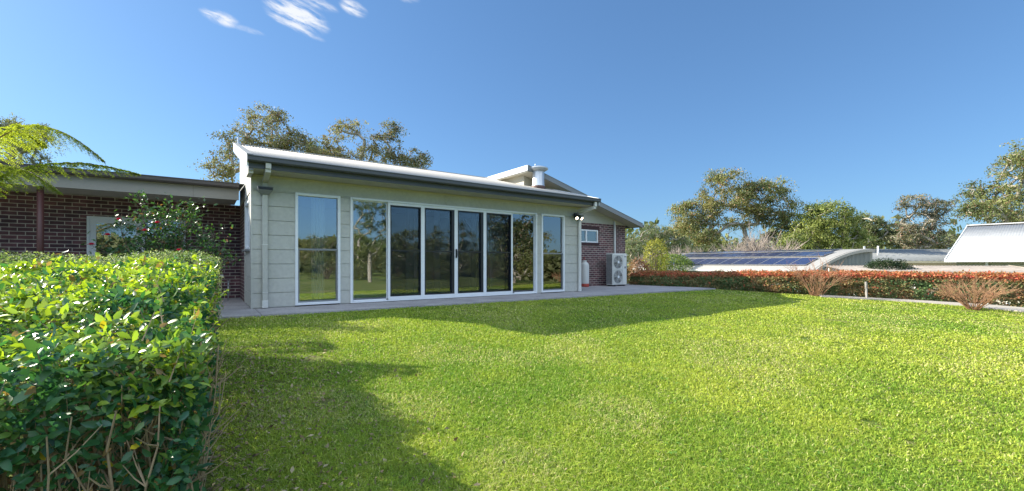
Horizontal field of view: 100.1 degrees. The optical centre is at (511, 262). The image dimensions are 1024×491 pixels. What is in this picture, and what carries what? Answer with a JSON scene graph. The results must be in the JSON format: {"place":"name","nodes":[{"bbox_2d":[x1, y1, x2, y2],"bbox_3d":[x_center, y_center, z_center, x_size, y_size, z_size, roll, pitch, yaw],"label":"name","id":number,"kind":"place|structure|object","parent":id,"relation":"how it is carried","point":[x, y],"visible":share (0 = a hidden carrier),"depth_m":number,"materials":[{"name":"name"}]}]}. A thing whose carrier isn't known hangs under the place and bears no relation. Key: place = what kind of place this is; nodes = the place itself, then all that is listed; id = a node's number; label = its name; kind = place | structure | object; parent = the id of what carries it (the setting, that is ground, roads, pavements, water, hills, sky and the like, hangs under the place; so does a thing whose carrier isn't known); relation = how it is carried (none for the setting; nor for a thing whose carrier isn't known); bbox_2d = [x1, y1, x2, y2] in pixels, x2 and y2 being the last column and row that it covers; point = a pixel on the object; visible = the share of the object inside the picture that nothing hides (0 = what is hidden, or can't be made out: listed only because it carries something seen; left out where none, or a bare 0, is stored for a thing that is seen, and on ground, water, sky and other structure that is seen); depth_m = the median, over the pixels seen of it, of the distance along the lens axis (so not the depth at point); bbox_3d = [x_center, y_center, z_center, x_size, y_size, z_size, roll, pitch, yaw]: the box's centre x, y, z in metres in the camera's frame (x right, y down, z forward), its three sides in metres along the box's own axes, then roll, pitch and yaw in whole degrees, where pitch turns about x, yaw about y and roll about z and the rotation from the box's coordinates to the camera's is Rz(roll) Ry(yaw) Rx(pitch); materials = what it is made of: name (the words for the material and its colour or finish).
{"place":"outdoors","nodes":[
{"label":"outdoors","id":0,"kind":"place"},
{"bbox_2d":[3,284,715,332],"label":"patio","id":1,"kind":"structure","parent":0,"point":[236,307],"depth_m":10.52,"materials":[{"name":"concrete"}]},
{"bbox_2d":[0,137,643,308],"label":"house","id":2,"kind":"structure","parent":1,"relation":"on","point":[311,229],"depth_m":11.12,"materials":[{"name":"brick"}]},
{"bbox_2d":[87,216,184,263],"bbox_3d":[-9.119,-0.515,10.485,1.810,1.130,0.215,0,0,-36],"label":"window","id":3,"kind":"structure","parent":2,"relation":"in","point":[92,221],"depth_m":10.19,"materials":[{"name":"white glass"}]},
{"bbox_2d":[242,199,249,251],"bbox_3d":[-5.879,-0.802,9.538,0.150,1.095,1.180,0,0,-36],"label":"window","id":4,"kind":"structure","parent":2,"relation":"in","point":[247,206],"depth_m":9.83,"materials":[{"name":"white glass"}]},
{"bbox_2d":[295,192,340,305],"bbox_3d":[-4.334,-0.300,9.585,0.935,2.450,0.105,0,0,-36],"label":"window","id":5,"kind":"structure","parent":2,"relation":"in","point":[338,251],"depth_m":9.60,"materials":[{"name":"grey metal"}]},
{"bbox_2d":[350,197,536,302],"bbox_3d":[-1.507,-0.294,11.598,5.565,2.463,0.190,0,0,-36],"label":"sliding door","id":6,"kind":"structure","parent":2,"relation":"in","point":[516,232],"depth_m":12.11,"materials":[{"name":"white glass"}]},
{"bbox_2d":[541,214,564,292],"bbox_3d":[1.284,-0.300,13.616,0.965,2.450,0.105,0,0,-36],"label":"window","id":7,"kind":"structure","parent":2,"relation":"in","point":[552,226],"depth_m":13.66,"materials":[{"name":"clear glass"}]},
{"bbox_2d":[574,213,583,219],"bbox_3d":[2.149,-1.516,14.054,0.400,0.227,0.245,0,0,-36],"label":"wall light","id":8,"kind":"object","parent":2,"relation":"attached to","point":[576,216],"visible":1,"depth_m":14.04,"materials":[{"name":"white metal"}]},
{"bbox_2d":[581,229,597,242],"bbox_3d":[3.013,-1.085,17.403,1.270,0.520,0.085,0,0,-36],"label":"window","id":9,"kind":"structure","parent":2,"relation":"in","point":[590,236],"depth_m":17.51,"materials":[{"name":"white glass"}]},
{"bbox_2d":[581,257,588,286],"bbox_3d":[2.891,0.354,17.025,0.344,1.191,0.354,0,0,39],"label":"gas cylinder","id":10,"kind":"object","parent":1,"relation":"on","point":[584,273],"visible":0.91,"depth_m":16.88,"materials":[{"name":"white paint"}]},
{"bbox_2d":[606,253,626,285],"bbox_3d":[4.305,0.285,17.634,0.892,1.330,0.376,0,0,-36],"label":"air conditioner","id":11,"kind":"object","parent":1,"relation":"on","point":[616,268],"visible":1,"depth_m":17.43,"materials":[{"name":"white paint"}]},
{"bbox_2d":[0,279,1023,490],"bbox_3d":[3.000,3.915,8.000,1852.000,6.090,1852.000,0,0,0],"label":"lawn","id":12,"kind":"structure","parent":0,"point":[208,476],"depth_m":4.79,"materials":[{"name":"green plant"}]},
{"bbox_2d":[0,112,65,163],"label":"gum tree","id":13,"kind":"object","parent":12,"relation":"on","point":[21,150],"visible":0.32,"depth_m":23.94,"materials":[{"name":"green plant"}]},
{"bbox_2d":[0,123,140,198],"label":"tree fern","id":14,"kind":"object","parent":12,"relation":"on","point":[27,137],"visible":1,"depth_m":6.00,"materials":[{"name":"green plant"}]},
{"bbox_2d":[0,248,223,341],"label":"hedge","id":15,"kind":"object","parent":12,"relation":"on","point":[31,256],"visible":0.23,"depth_m":6.16,"materials":[{"name":"glossy leaves"},{"name":"bark"}]},
{"bbox_2d":[0,251,242,490],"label":"leafy hedge","id":16,"kind":"object","parent":12,"relation":"on","point":[156,385],"visible":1,"depth_m":1.72,"materials":[{"name":"green plant"}]},
{"bbox_2d":[68,189,245,272],"bbox_3d":[-6.429,-0.130,7.586,3.064,2.328,1.505,0,0,0],"label":"camellia bush","id":17,"kind":"object","parent":12,"relation":"on","point":[147,244],"visible":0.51,"depth_m":7.71,"materials":[{"name":"green plant"}]},
{"bbox_2d":[187,101,324,182],"bbox_3d":[-18.225,-5.138,31.118,9.338,12.536,5.194,0,0,0],"label":"gum tree","id":18,"kind":"object","parent":12,"relation":"on","point":[282,141],"visible":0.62,"depth_m":30.55,"materials":[{"name":"green plant"}]},
{"bbox_2d":[305,137,326,152],"bbox_3d":[-17.372,-5.066,38.544,4.469,12.198,4.184,0,0,0],"label":"gum tree","id":19,"kind":"object","parent":12,"relation":"on","point":[312,144],"visible":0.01,"depth_m":38.03,"materials":[{"name":"green plant"}]},
{"bbox_2d":[303,117,433,169],"bbox_3d":[-11.001,-5.022,32.950,10.111,12.301,4.703,0,0,0],"label":"gum tree","id":20,"kind":"object","parent":12,"relation":"on","point":[399,159],"visible":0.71,"depth_m":32.65,"materials":[{"name":"green plant"}]},
{"bbox_2d":[199,297,1023,490],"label":"fallen leaves","id":21,"kind":"object","parent":12,"relation":"on","point":[290,436],"visible":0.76,"depth_m":3.30,"materials":[{"name":"brown plant"}]},
{"bbox_2d":[627,256,650,282],"bbox_3d":[8.038,1.201,27.015,1.765,3.354,2.019,0,0,0],"label":"red shrub","id":22,"kind":"object","parent":12,"relation":"on","point":[637,267],"visible":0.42,"depth_m":26.74,"materials":[{"name":"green plant"}]},
{"bbox_2d":[642,237,669,270],"bbox_3d":[10.406,0.742,31.001,2.074,5.236,1.971,0,0,0],"label":"yellow shrub","id":23,"kind":"object","parent":12,"relation":"on","point":[656,263],"visible":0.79,"depth_m":30.67,"materials":[{"name":"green plant"}]},
{"bbox_2d":[628,246,689,266],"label":"bare tree","id":24,"kind":"object","parent":12,"relation":"on","point":[644,260],"visible":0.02,"depth_m":40.50,"materials":[{"name":"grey plant"}]},
{"bbox_2d":[625,222,709,265],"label":"gum tree","id":25,"kind":"object","parent":12,"relation":"on","point":[665,234],"visible":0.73,"depth_m":57.11,"materials":[{"name":"green plant"}]},
{"bbox_2d":[645,253,694,284],"bbox_3d":[13.410,1.258,35.975,3.673,4.276,3.477,0,0,-34],"label":"green shrub","id":26,"kind":"object","parent":12,"relation":"on","point":[679,261],"visible":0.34,"depth_m":35.06,"materials":[{"name":"green plant"}]},
{"bbox_2d":[654,245,689,255],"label":"bare tree","id":27,"kind":"object","parent":12,"relation":"on","point":[676,251],"visible":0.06,"depth_m":42.43,"materials":[{"name":"grey plant"}]},
{"bbox_2d":[675,244,714,252],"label":"bare tree","id":28,"kind":"object","parent":12,"relation":"on","point":[694,251],"visible":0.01,"depth_m":44.72,"materials":[{"name":"grey plant"}]},
{"bbox_2d":[665,167,803,250],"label":"gum tree","id":29,"kind":"object","parent":12,"relation":"on","point":[746,197],"visible":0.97,"depth_m":47.39,"materials":[{"name":"green plant"}]},
{"bbox_2d":[711,235,773,251],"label":"bare tree","id":30,"kind":"object","parent":12,"relation":"on","point":[736,248],"visible":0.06,"depth_m":42.47,"materials":[{"name":"grey plant"}]},
{"bbox_2d":[633,246,874,294],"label":"curved shed","id":31,"kind":"structure","parent":12,"relation":"on","point":[769,260],"depth_m":31.21,"materials":[{"name":"metal"}]},
{"bbox_2d":[723,223,808,250],"bbox_3d":[23.555,-0.227,39.985,6.613,7.430,7.533,0,0,-27],"label":"bare tree","id":32,"kind":"object","parent":12,"relation":"on","point":[762,246],"visible":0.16,"depth_m":39.79,"materials":[{"name":"grey plant"}]},
{"bbox_2d":[625,214,964,282],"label":"wood","id":33,"kind":"object","parent":12,"relation":"on","point":[629,231],"visible":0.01,"depth_m":80.54,"materials":[{"name":"green plant"}]},
{"bbox_2d":[782,253,850,295],"bbox_3d":[10.306,0.387,14.616,2.002,1.557,2.033,0,0,0],"label":"twiggy shrub","id":34,"kind":"object","parent":12,"relation":"on","point":[815,292],"visible":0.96,"depth_m":14.43,"materials":[{"name":"brown plant"}]},
{"bbox_2d":[629,269,1023,306],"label":"red tip hedge","id":35,"kind":"object","parent":12,"relation":"on","point":[775,281],"visible":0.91,"depth_m":14.36,"materials":[{"name":"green plant"}]},
{"bbox_2d":[775,197,883,249],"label":"gum tree","id":36,"kind":"object","parent":12,"relation":"on","point":[818,233],"visible":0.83,"depth_m":43.14,"materials":[{"name":"green plant"}]},
{"bbox_2d":[734,246,955,297],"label":"grey roof building","id":37,"kind":"structure","parent":12,"relation":"on","point":[926,257],"depth_m":38.82,"materials":[{"name":"grey metal"}]},
{"bbox_2d":[849,210,910,248],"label":"gum tree","id":38,"kind":"object","parent":12,"relation":"on","point":[876,231],"visible":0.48,"depth_m":51.41,"materials":[{"name":"green plant"}]},
{"bbox_2d":[863,258,917,294],"bbox_3d":[19.246,1.554,21.927,2.817,3.790,1.958,0,0,0],"label":"dark shrub","id":39,"kind":"object","parent":12,"relation":"on","point":[890,262],"visible":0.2,"depth_m":21.63,"materials":[{"name":"green plant"}]},
{"bbox_2d":[882,193,961,248],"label":"gum tree","id":40,"kind":"object","parent":12,"relation":"on","point":[931,223],"visible":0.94,"depth_m":49.53,"materials":[{"name":"green plant"}]},
{"bbox_2d":[823,265,1023,303],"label":"carport","id":41,"kind":"object","parent":12,"relation":"on","point":[1007,269],"visible":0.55,"depth_m":21.37,"materials":[{"name":"white paint"}]},
{"bbox_2d":[930,271,1020,310],"bbox_3d":[12.670,0.760,11.733,1.801,1.132,1.950,0,0,0],"label":"twiggy shrub","id":42,"kind":"object","parent":12,"relation":"on","point":[956,295],"visible":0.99,"depth_m":11.74,"materials":[{"name":"brown plant"}]},
{"bbox_2d":[943,138,1023,224],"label":"gum tree","id":43,"kind":"object","parent":12,"relation":"on","point":[1001,211],"visible":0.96,"depth_m":33.72,"materials":[{"name":"green plant"}]},
{"bbox_2d":[944,222,1023,304],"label":"white roof house","id":44,"kind":"structure","parent":12,"relation":"on","point":[997,244],"depth_m":26.51,"materials":[{"name":"white metal"}]},
{"bbox_2d":[0,0,1023,262],"label":"sky","id":45,"kind":"structure","parent":0,"point":[626,104],"materials":[{"name":"blue"}]},
{"bbox_2d":[228,296,1021,488],"bbox_3d":[5.504,1.250,7.301,17.010,0.558,11.438,0,0,0],"label":"clover","id":46,"kind":"object","parent":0,"point":[677,382],"visible":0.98,"depth_m":4.55,"materials":[{"name":"green plant"}]},
{"bbox_2d":[819,295,1023,311],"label":"path","id":47,"kind":"structure","parent":0,"point":[1005,308],"depth_m":13.22,"materials":[{"name":"concrete"}]},
{"bbox_2d":[865,282,867,297],"bbox_3d":[11.605,0.953,14.044,0.056,0.660,0.056,-4,2,-23],"label":"timber post","id":48,"kind":"object","parent":47,"relation":"on","point":[866,291],"visible":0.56,"depth_m":14.02,"materials":[{"name":"white wood"}]}
]}

